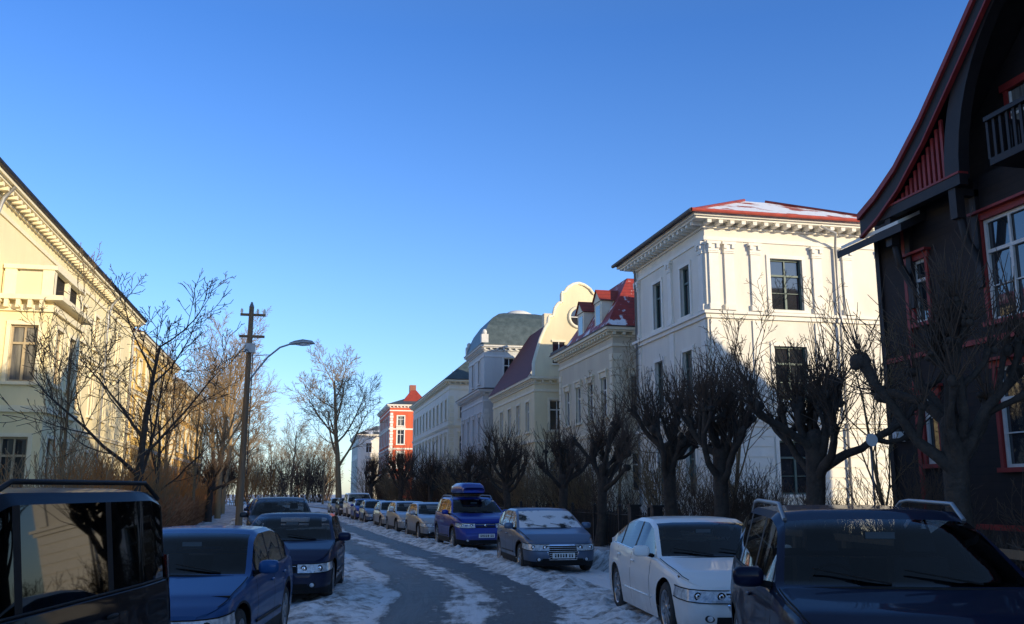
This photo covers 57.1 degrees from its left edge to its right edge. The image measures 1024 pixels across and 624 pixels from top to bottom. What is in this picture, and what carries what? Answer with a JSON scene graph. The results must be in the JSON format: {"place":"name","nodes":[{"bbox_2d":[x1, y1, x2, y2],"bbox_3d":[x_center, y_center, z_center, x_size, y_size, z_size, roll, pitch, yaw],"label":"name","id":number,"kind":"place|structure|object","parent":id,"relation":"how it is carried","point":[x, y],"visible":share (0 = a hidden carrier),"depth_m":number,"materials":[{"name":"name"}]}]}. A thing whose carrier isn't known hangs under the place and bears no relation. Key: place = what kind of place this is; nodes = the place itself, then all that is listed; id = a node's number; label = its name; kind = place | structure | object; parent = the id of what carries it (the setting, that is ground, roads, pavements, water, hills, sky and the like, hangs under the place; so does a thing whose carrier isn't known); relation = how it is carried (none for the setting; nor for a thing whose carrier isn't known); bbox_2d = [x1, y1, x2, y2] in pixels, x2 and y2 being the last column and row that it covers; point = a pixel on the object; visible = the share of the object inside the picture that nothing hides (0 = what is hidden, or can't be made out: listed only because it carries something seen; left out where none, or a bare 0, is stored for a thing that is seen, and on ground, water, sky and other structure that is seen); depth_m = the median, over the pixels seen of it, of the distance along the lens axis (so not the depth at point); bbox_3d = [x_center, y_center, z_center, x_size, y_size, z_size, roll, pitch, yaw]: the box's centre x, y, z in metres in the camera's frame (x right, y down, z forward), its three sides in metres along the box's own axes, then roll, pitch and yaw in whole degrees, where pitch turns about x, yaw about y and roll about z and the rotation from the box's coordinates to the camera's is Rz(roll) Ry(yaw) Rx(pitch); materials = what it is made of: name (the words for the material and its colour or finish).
{"place":"outdoors","nodes":[
{"label":"outdoors","id":0,"kind":"place"},
{"bbox_2d":[201,504,243,524],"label":"pavement","id":1,"kind":"structure","parent":0,"point":[228,516],"depth_m":66.46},
{"bbox_2d":[186,330,281,513],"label":"bare tree","id":2,"kind":"object","parent":1,"relation":"on","point":[229,453],"visible":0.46,"depth_m":81.20,"materials":[{"name":"brown plant"}]},
{"bbox_2d":[191,306,280,518],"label":"bare tree","id":3,"kind":"object","parent":1,"relation":"on","point":[217,511],"visible":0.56,"depth_m":64.71,"materials":[{"name":"brown plant"}]},
{"bbox_2d":[235,302,314,524],"bbox_3d":[-9.128,4.119,36.035,2.881,9.101,0.315,2,-11,-12],"label":"street lamp","id":4,"kind":"object","parent":1,"relation":"on","point":[249,344],"visible":0.98,"depth_m":35.93,"materials":[{"name":"metal"}]},
{"bbox_2d":[200,495,344,524],"bbox_3d":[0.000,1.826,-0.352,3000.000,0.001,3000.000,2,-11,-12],"label":"ground","id":5,"kind":"structure","parent":0,"point":[333,496],"depth_m":558.52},
{"bbox_2d":[251,447,305,496],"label":"shrub","id":6,"kind":"object","parent":5,"relation":"on","point":[286,482],"visible":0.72,"depth_m":148.38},
{"bbox_2d":[248,500,609,552],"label":"pavement","id":7,"kind":"structure","parent":0,"point":[602,549],"depth_m":29.67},
{"bbox_2d":[280,409,317,496],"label":"bare tree","id":8,"kind":"object","parent":7,"relation":"on","point":[297,436],"visible":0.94,"depth_m":165.53,"materials":[{"name":"brown plant"}]},
{"bbox_2d":[281,339,384,497],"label":"bare tree","id":9,"kind":"object","parent":7,"relation":"on","point":[334,430],"visible":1,"depth_m":95.36,"materials":[{"name":"brown plant"}]},
{"bbox_2d":[225,500,659,623],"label":"road","id":10,"kind":"structure","parent":0,"point":[419,585],"depth_m":18.13,"materials":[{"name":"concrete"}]},
{"bbox_2d":[0,479,170,623],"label":"parked van","id":11,"kind":"object","parent":10,"relation":"on","point":[83,556],"visible":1,"depth_m":6.18,"materials":[{"name":"black metal"}]},
{"bbox_2d":[162,525,292,623],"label":"parked car","id":12,"kind":"object","parent":10,"relation":"on","point":[230,574],"visible":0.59,"depth_m":10.51,"materials":[{"name":"blue metal"}]},
{"bbox_2d":[210,384,279,505],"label":"bare tree","id":13,"kind":"object","parent":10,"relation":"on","point":[254,429],"visible":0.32,"depth_m":132.41,"materials":[{"name":"brown plant"}]},
{"bbox_2d":[224,446,276,505],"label":"shrub","id":14,"kind":"object","parent":10,"relation":"on","point":[232,487],"visible":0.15,"depth_m":130.42,"materials":[{"name":"brown plant"}]},
{"bbox_2d":[240,495,310,525],"bbox_3d":[-6.965,6.386,28.289,2.340,1.746,4.688,3,-11,-14],"label":"parked suv","id":15,"kind":"object","parent":10,"relation":"on","point":[262,505],"visible":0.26,"depth_m":27.78,"materials":[{"name":"black metal"}]},
{"bbox_2d":[250,512,350,595],"bbox_3d":[-4.079,4.474,17.535,2.180,1.435,4.339,1,-11,-6],"label":"parked hatchback","id":16,"kind":"object","parent":10,"relation":"on","point":[314,542],"visible":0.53,"depth_m":16.71,"materials":[{"name":"blue metal"}]},
{"bbox_2d":[287,556,383,623],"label":"snow bank","id":17,"kind":"structure","parent":10,"relation":"on","point":[354,597],"depth_m":15.12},
{"bbox_2d":[343,493,370,516],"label":"parked van","id":18,"kind":"object","parent":10,"relation":"on","point":[349,498],"visible":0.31,"depth_m":69.36,"materials":[{"name":"white metal"}]},
{"bbox_2d":[350,499,375,519],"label":"parked hatchback","id":19,"kind":"object","parent":10,"relation":"on","point":[354,510],"visible":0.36,"depth_m":62.95,"materials":[{"name":"blue metal"}]},
{"bbox_2d":[359,500,385,521],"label":"parked car","id":20,"kind":"object","parent":10,"relation":"on","point":[366,508],"visible":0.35,"depth_m":56.71,"materials":[{"name":"silver metal"}]},
{"bbox_2d":[373,501,392,526],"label":"parked car","id":21,"kind":"object","parent":10,"relation":"on","point":[380,511],"visible":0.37,"depth_m":49.72,"materials":[{"name":"silver metal"}]},
{"bbox_2d":[386,501,421,531],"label":"parked hatchback","id":22,"kind":"object","parent":10,"relation":"on","point":[396,514],"visible":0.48,"depth_m":43.66,"materials":[{"name":"silver metal"}]},
{"bbox_2d":[405,502,438,537],"bbox_3d":[-3.224,8.495,38.428,2.180,1.430,4.339,3,-11,-16],"label":"parked hatchback","id":23,"kind":"object","parent":10,"relation":"on","point":[419,518],"visible":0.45,"depth_m":37.62,"materials":[{"name":"silver metal"}]},
{"bbox_2d":[434,483,506,545],"bbox_3d":[-1.418,6.973,32.429,2.340,2.160,4.688,3,-11,-15],"label":"parked suv","id":24,"kind":"object","parent":10,"relation":"on","point":[458,520],"visible":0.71,"depth_m":31.45,"materials":[{"name":"blue metal"}]},
{"bbox_2d":[338,516,660,623],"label":"snow bank","id":25,"kind":"structure","parent":10,"relation":"on","point":[581,597],"depth_m":18.27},
{"bbox_2d":[497,507,593,569],"bbox_3d":[0.759,5.643,23.607,2.180,1.435,4.339,2,-11,-11],"label":"parked hatchback","id":26,"kind":"object","parent":10,"relation":"on","point":[537,536],"visible":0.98,"depth_m":22.27,"materials":[{"name":"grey metal"}]},
{"bbox_2d":[483,544,608,572],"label":"snow","id":27,"kind":"structure","parent":10,"relation":"on","point":[600,561],"depth_m":23.07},
{"bbox_2d":[608,516,742,623],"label":"parked sedan","id":28,"kind":"object","parent":10,"relation":"on","point":[677,569],"visible":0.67,"depth_m":12.90,"materials":[{"name":"white paint"}]},
{"bbox_2d":[730,499,1023,623],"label":"parked suv","id":29,"kind":"object","parent":10,"relation":"on","point":[841,564],"visible":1,"depth_m":6.89,"materials":[{"name":"blue metal"}]},
{"bbox_2d":[308,500,609,546],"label":"garden ground","id":30,"kind":"structure","parent":0,"point":[321,504],"depth_m":156.15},
{"bbox_2d":[234,451,283,504],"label":"shrub","id":31,"kind":"object","parent":30,"relation":"on","point":[266,477],"visible":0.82,"depth_m":121.79,"materials":[{"name":"orange plant"}]},
{"bbox_2d":[280,451,326,502],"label":"shrub","id":32,"kind":"object","parent":30,"relation":"on","point":[306,481],"visible":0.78,"depth_m":158.88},
{"bbox_2d":[298,436,332,500],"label":"bare tree","id":33,"kind":"object","parent":30,"relation":"on","point":[308,452],"visible":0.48,"depth_m":207.40,"materials":[{"name":"brown plant"}]},
{"bbox_2d":[306,432,334,503],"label":"bare tree","id":34,"kind":"object","parent":30,"relation":"on","point":[323,466],"visible":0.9,"depth_m":145.81,"materials":[{"name":"brown plant"}]},
{"bbox_2d":[302,457,340,502],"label":"shrub","id":35,"kind":"object","parent":30,"relation":"on","point":[318,497],"visible":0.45,"depth_m":172.80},
{"bbox_2d":[350,426,378,497],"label":"white apartment house","id":36,"kind":"structure","parent":30,"relation":"on","point":[358,458],"depth_m":174.94,"materials":[{"name":"paint"}]},
{"bbox_2d":[349,457,395,499],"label":"shrub","id":37,"kind":"object","parent":30,"relation":"on","point":[360,482],"visible":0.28,"depth_m":94.24,"materials":[{"name":"brown plant"}]},
{"bbox_2d":[359,451,391,498],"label":"pollarded tree","id":38,"kind":"object","parent":30,"relation":"on","point":[372,468],"visible":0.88,"depth_m":89.71,"materials":[{"name":"brown plant"}]},
{"bbox_2d":[375,463,418,500],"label":"shrub","id":39,"kind":"object","parent":30,"relation":"on","point":[391,493],"visible":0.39,"depth_m":84.15,"materials":[{"name":"brown plant"}]},
{"bbox_2d":[377,385,421,494],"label":"red apartment house","id":40,"kind":"structure","parent":30,"relation":"on","point":[396,427],"depth_m":145.33,"materials":[{"name":"paint"}]},
{"bbox_2d":[380,443,424,500],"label":"pollarded tree","id":41,"kind":"object","parent":30,"relation":"on","point":[391,461],"visible":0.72,"depth_m":72.50,"materials":[{"name":"brown plant"}]},
{"bbox_2d":[387,444,450,501],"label":"shrub","id":42,"kind":"object","parent":30,"relation":"on","point":[414,487],"visible":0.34,"depth_m":68.06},
{"bbox_2d":[399,450,463,501],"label":"pollarded tree","id":43,"kind":"object","parent":30,"relation":"on","point":[433,469],"visible":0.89,"depth_m":60.01,"materials":[{"name":"brown plant"}]},
{"bbox_2d":[410,440,459,500],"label":"shrub","id":44,"kind":"object","parent":30,"relation":"on","point":[424,489],"visible":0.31,"depth_m":66.09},
{"bbox_2d":[409,362,468,475],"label":"cream apartment house","id":45,"kind":"structure","parent":30,"relation":"on","point":[437,412],"depth_m":99.07,"materials":[{"name":"white paint"}]},
{"bbox_2d":[431,454,477,496],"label":"shrub","id":46,"kind":"object","parent":30,"relation":"on","point":[451,482],"visible":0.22,"depth_m":57.67,"materials":[{"name":"brown plant"}]},
{"bbox_2d":[437,436,499,495],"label":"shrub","id":47,"kind":"object","parent":30,"relation":"on","point":[466,465],"visible":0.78,"depth_m":49.54,"materials":[{"name":"brown plant"}]},
{"bbox_2d":[458,467,520,505],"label":"shrub","id":48,"kind":"object","parent":30,"relation":"on","point":[489,489],"visible":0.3,"depth_m":49.69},
{"bbox_2d":[456,310,541,479],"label":"domed villa","id":49,"kind":"object","parent":30,"relation":"on","point":[493,348],"visible":0.34,"depth_m":82.71,"materials":[{"name":"grey paint"}]},
{"bbox_2d":[461,417,537,508],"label":"pollarded tree","id":50,"kind":"object","parent":30,"relation":"on","point":[508,463],"visible":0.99,"depth_m":41.25,"materials":[{"name":"brown plant"}]},
{"bbox_2d":[486,435,552,506],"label":"shrub","id":51,"kind":"object","parent":30,"relation":"on","point":[521,492],"visible":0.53,"depth_m":44.04,"materials":[{"name":"brown plant"}]},
{"bbox_2d":[488,282,593,506],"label":"dutch gable villa","id":52,"kind":"object","parent":30,"relation":"on","point":[527,404],"visible":0.33,"depth_m":65.76,"materials":[{"name":"beige paint"}]},
{"bbox_2d":[436,499,649,545],"bbox_3d":[-0.474,9.337,43.145,0.278,1.380,33.594,3,-11,-15],"label":"iron fence","id":53,"kind":"object","parent":30,"relation":"on","point":[620,514],"visible":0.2,"depth_m":30.38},
{"bbox_2d":[521,418,599,509],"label":"pollarded tree","id":54,"kind":"object","parent":30,"relation":"on","point":[565,458],"visible":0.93,"depth_m":33.79,"materials":[{"name":"brown plant"}]},
{"bbox_2d":[534,458,601,513],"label":"shrub","id":55,"kind":"object","parent":30,"relation":"on","point":[545,477],"visible":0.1,"depth_m":37.70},
{"bbox_2d":[519,436,632,511],"bbox_3d":[2.659,6.500,35.789,4.262,4.293,3.606,-6,-12,28],"label":"shrub","id":56,"kind":"object","parent":30,"relation":"on","point":[573,500],"visible":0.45,"depth_m":35.87,"materials":[{"name":"brown plant"}]},
{"bbox_2d":[549,278,638,511],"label":"mansard villa","id":57,"kind":"object","parent":30,"relation":"on","point":[606,324],"visible":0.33,"depth_m":53.94,"materials":[{"name":"beige paint"}]},
{"bbox_2d":[551,386,644,546],"bbox_3d":[3.673,5.023,30.720,3.705,5.405,3.588,9,-14,-38],"label":"pollarded tree","id":58,"kind":"object","parent":30,"relation":"on","point":[623,449],"visible":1,"depth_m":30.56,"materials":[{"name":"brown plant"}]},
{"bbox_2d":[571,465,644,518],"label":"shrub","id":59,"kind":"object","parent":30,"relation":"on","point":[595,494],"visible":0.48,"depth_m":32.14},
{"bbox_2d":[580,504,646,543],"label":"hedge","id":60,"kind":"object","parent":30,"relation":"on","point":[612,522],"visible":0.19,"depth_m":30.65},
{"bbox_2d":[578,339,656,513],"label":"bare tree","id":61,"kind":"object","parent":30,"relation":"on","point":[602,393],"visible":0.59,"depth_m":42.26,"materials":[{"name":"brown plant"}]},
{"bbox_2d":[626,504,663,523],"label":"gate pillars","id":62,"kind":"structure","parent":30,"relation":"on","point":[655,510],"depth_m":28.25,"materials":[{"name":"grey stone"}]},
{"bbox_2d":[597,429,706,512],"bbox_3d":[5.137,6.048,34.267,3.876,4.615,4.582,2,-11,-9],"label":"shrub","id":63,"kind":"object","parent":30,"relation":"on","point":[649,482],"visible":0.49,"depth_m":34.37,"materials":[{"name":"thin brown twigs"}]},
{"bbox_2d":[600,356,715,515],"bbox_3d":[4.462,4.074,26.388,3.522,5.677,3.574,-8,-14,36],"label":"pollarded tree","id":64,"kind":"object","parent":30,"relation":"on","point":[673,449],"visible":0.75,"depth_m":25.93,"materials":[{"name":"brown plant"}]},
{"bbox_2d":[641,453,713,515],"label":"shrub","id":65,"kind":"object","parent":30,"relation":"on","point":[690,502],"visible":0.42,"depth_m":28.58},
{"bbox_2d":[657,343,780,517],"bbox_3d":[5.065,3.432,22.528,3.029,5.425,3.407,-2,-11,8],"label":"pollarded tree","id":66,"kind":"object","parent":30,"relation":"on","point":[722,450],"visible":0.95,"depth_m":22.22,"materials":[{"name":"brown plant"}]},
{"bbox_2d":[676,456,778,514],"bbox_3d":[6.890,5.830,30.268,3.473,3.498,2.938,-4,-12,20],"label":"shrub","id":67,"kind":"object","parent":30,"relation":"on","point":[697,484],"visible":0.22,"depth_m":30.47,"materials":[{"name":"brown plant"}]},
{"bbox_2d":[702,469,780,522],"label":"shrub","id":68,"kind":"object","parent":30,"relation":"on","point":[733,513],"visible":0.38,"depth_m":24.08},
{"bbox_2d":[710,458,792,518],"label":"shrub","id":69,"kind":"object","parent":30,"relation":"on","point":[752,499],"visible":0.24,"depth_m":26.20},
{"bbox_2d":[611,199,892,515],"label":"white villa","id":70,"kind":"object","parent":30,"relation":"on","point":[692,269],"visible":0.62,"depth_m":40.40,"materials":[{"name":"paint"}]},
{"bbox_2d":[691,269,812,506],"bbox_3d":[6.978,2.894,28.043,3.972,8.504,3.677,8,-14,-36],"label":"bare tree","id":71,"kind":"object","parent":30,"relation":"on","point":[738,454],"visible":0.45,"depth_m":27.92,"materials":[{"name":"brown plant"}]},
{"bbox_2d":[740,476,850,512],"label":"shrub","id":72,"kind":"object","parent":30,"relation":"on","point":[781,502],"visible":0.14,"depth_m":22.92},
{"bbox_2d":[692,311,943,504],"bbox_3d":[6.245,2.706,18.634,4.185,5.447,4.653,-9,-14,38],"label":"pollarded tree","id":73,"kind":"object","parent":30,"relation":"on","point":[824,402],"visible":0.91,"depth_m":18.56,"materials":[{"name":"brown plant"}]},
{"bbox_2d":[767,272,919,505],"bbox_3d":[8.052,2.431,21.757,3.271,7.004,3.028,6,-12,-28],"label":"bare tree","id":74,"kind":"object","parent":30,"relation":"on","point":[875,465],"visible":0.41,"depth_m":21.87,"materials":[{"name":"brown plant"}]},
{"bbox_2d":[866,433,877,500],"bbox_3d":[7.207,3.858,18.660,0.260,2.880,0.080,2,-11,-12],"label":"traffic sign","id":75,"kind":"object","parent":30,"relation":"on","point":[871,439],"visible":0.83,"depth_m":18.86,"materials":[{"name":"metal"}]},
{"bbox_2d":[835,445,982,510],"bbox_3d":[7.926,4.009,18.731,2.393,2.707,2.338,6,-12,-27],"label":"shrub","id":76,"kind":"object","parent":30,"relation":"on","point":[930,495],"visible":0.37,"depth_m":18.84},
{"bbox_2d":[831,470,992,524],"bbox_3d":[7.113,3.858,16.547,2.328,2.182,2.618,7,-13,-32],"label":"shrub","id":77,"kind":"object","parent":30,"relation":"on","point":[913,505],"visible":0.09,"depth_m":16.67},
{"bbox_2d":[818,206,1023,526],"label":"pollarded tree","id":78,"kind":"object","parent":30,"relation":"on","point":[959,438],"visible":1,"depth_m":13.55,"materials":[{"name":"brown plant"}]},
{"bbox_2d":[874,24,1023,546],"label":"walls","id":79,"kind":"structure","parent":30,"relation":"on","point":[996,463],"depth_m":21.66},
{"bbox_2d":[837,0,1023,308],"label":"roof and gable","id":80,"kind":"structure","parent":79,"relation":"on","point":[931,163],"depth_m":21.88,"materials":[{"name":"red wood"}]},
{"bbox_2d":[990,467,1023,550],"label":"shrub","id":81,"kind":"object","parent":30,"relation":"on","point":[1013,517],"visible":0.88,"depth_m":13.79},
{"bbox_2d":[999,548,1023,560],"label":"timber fence","id":82,"kind":"object","parent":30,"relation":"on","point":[1014,554],"visible":0.01,"depth_m":12.32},
{"bbox_2d":[0,0,968,494],"label":"sky","id":83,"kind":"structure","parent":0,"point":[393,179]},
{"label":"left garden ground","id":84,"kind":"structure","parent":0,"visible":0},
{"bbox_2d":[0,451,107,487],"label":"shrub","id":85,"kind":"object","parent":84,"relation":"on","point":[53,473],"visible":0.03,"depth_m":23.99,"materials":[{"name":"orange plant"}]},
{"bbox_2d":[0,418,144,488],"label":"shrub","id":86,"kind":"object","parent":84,"relation":"on","point":[39,475],"visible":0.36,"depth_m":22.30,"materials":[{"name":"brown plant"}]},
{"bbox_2d":[0,166,145,479],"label":"walls","id":87,"kind":"structure","parent":84,"relation":"on","point":[31,233],"depth_m":47.69,"materials":[{"name":"yellow paint"}]},
{"bbox_2d":[0,263,93,487],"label":"bay window","id":88,"kind":"structure","parent":87,"relation":"attached to","point":[21,288],"depth_m":34.68,"materials":[{"name":"yellow paint"}]},
{"bbox_2d":[0,157,147,480],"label":"gutters","id":89,"kind":"object","parent":87,"relation":"attached to","point":[26,189],"visible":0.71,"depth_m":44.53,"materials":[{"name":"metal"}]},
{"bbox_2d":[9,242,145,477],"bbox_3d":[-13.716,2.712,29.689,4.439,9.505,4.110,-4,-12,20],"label":"bare tree","id":90,"kind":"object","parent":84,"relation":"on","point":[67,406],"visible":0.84,"depth_m":29.77,"materials":[{"name":"brown plant"}]},
{"bbox_2d":[42,433,148,490],"bbox_3d":[-12.109,5.179,27.248,2.963,3.658,3.684,4,-12,-21],"label":"shrub","id":91,"kind":"object","parent":84,"relation":"on","point":[96,475],"visible":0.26,"depth_m":27.09,"materials":[{"name":"orange plant"}]},
{"bbox_2d":[60,439,160,491],"bbox_3d":[-12.640,5.649,29.202,3.490,3.466,2.808,-10,-15,43],"label":"shrub","id":92,"kind":"object","parent":84,"relation":"on","point":[116,472],"visible":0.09,"depth_m":29.24,"materials":[{"name":"orange plant"}]},
{"bbox_2d":[0,264,248,490],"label":"bare tree","id":93,"kind":"object","parent":84,"relation":"on","point":[142,462],"visible":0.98,"depth_m":28.60,"materials":[{"name":"brown plant"}]},
{"bbox_2d":[123,328,179,477],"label":"yellow apartment house","id":94,"kind":"structure","parent":84,"relation":"on","point":[141,367],"depth_m":65.45,"materials":[{"name":"paint"}]},
{"bbox_2d":[121,451,205,523],"bbox_3d":[-12.363,6.327,32.157,3.206,3.230,2.712,-8,-14,36],"label":"shrub","id":95,"kind":"object","parent":84,"relation":"on","point":[157,492],"visible":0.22,"depth_m":32.00,"materials":[{"name":"brown plant"}]},
{"bbox_2d":[134,449,195,498],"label":"shrub","id":96,"kind":"object","parent":84,"relation":"on","point":[165,460],"visible":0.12,"depth_m":46.04,"materials":[{"name":"brown plant"}]},
{"bbox_2d":[122,344,213,498],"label":"bare tree","id":97,"kind":"object","parent":84,"relation":"on","point":[166,413],"visible":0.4,"depth_m":53.27,"materials":[{"name":"brown plant"}]},
{"bbox_2d":[111,373,225,492],"bbox_3d":[-14.102,5.821,38.366,4.337,6.660,5.302,6,-13,-29],"label":"bare tree","id":98,"kind":"object","parent":84,"relation":"on","point":[160,451],"visible":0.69,"depth_m":38.47,"materials":[{"name":"brown plant"}]},
{"bbox_2d":[162,495,186,525],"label":"beech hedge","id":99,"kind":"object","parent":84,"relation":"on","point":[178,518],"visible":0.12,"depth_m":37.21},
{"bbox_2d":[168,374,208,477],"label":"ochre apartment house","id":100,"kind":"structure","parent":84,"relation":"on","point":[190,434],"depth_m":91.00,"materials":[{"name":"paint"}]},
{"bbox_2d":[162,461,214,509],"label":"shrub","id":101,"kind":"object","parent":84,"relation":"on","point":[197,491],"visible":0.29,"depth_m":51.38,"materials":[{"name":"orange plant"}]},
{"bbox_2d":[152,331,240,519],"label":"bare tree","id":102,"kind":"object","parent":84,"relation":"on","point":[197,425],"visible":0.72,"depth_m":47.73,"materials":[{"name":"brown plant"}]},
{"bbox_2d":[181,344,242,491],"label":"bare tree","id":103,"kind":"object","parent":84,"relation":"on","point":[221,413],"visible":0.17,"depth_m":94.40,"materials":[{"name":"brown plant"}]},
{"bbox_2d":[175,446,259,522],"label":"pollarded tree","id":104,"kind":"object","parent":84,"relation":"on","point":[213,487],"visible":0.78,"depth_m":56.21,"materials":[{"name":"brown plant"}]},
{"bbox_2d":[205,367,258,462],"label":"bare tree","id":105,"kind":"object","parent":84,"relation":"on","point":[236,450],"visible":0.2,"depth_m":110.17,"materials":[{"name":"brown plant"}]},
{"bbox_2d":[255,428,290,496],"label":"bare tree","id":106,"kind":"object","parent":84,"relation":"on","point":[268,444],"visible":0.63,"depth_m":215.13,"materials":[{"name":"brown plant"}]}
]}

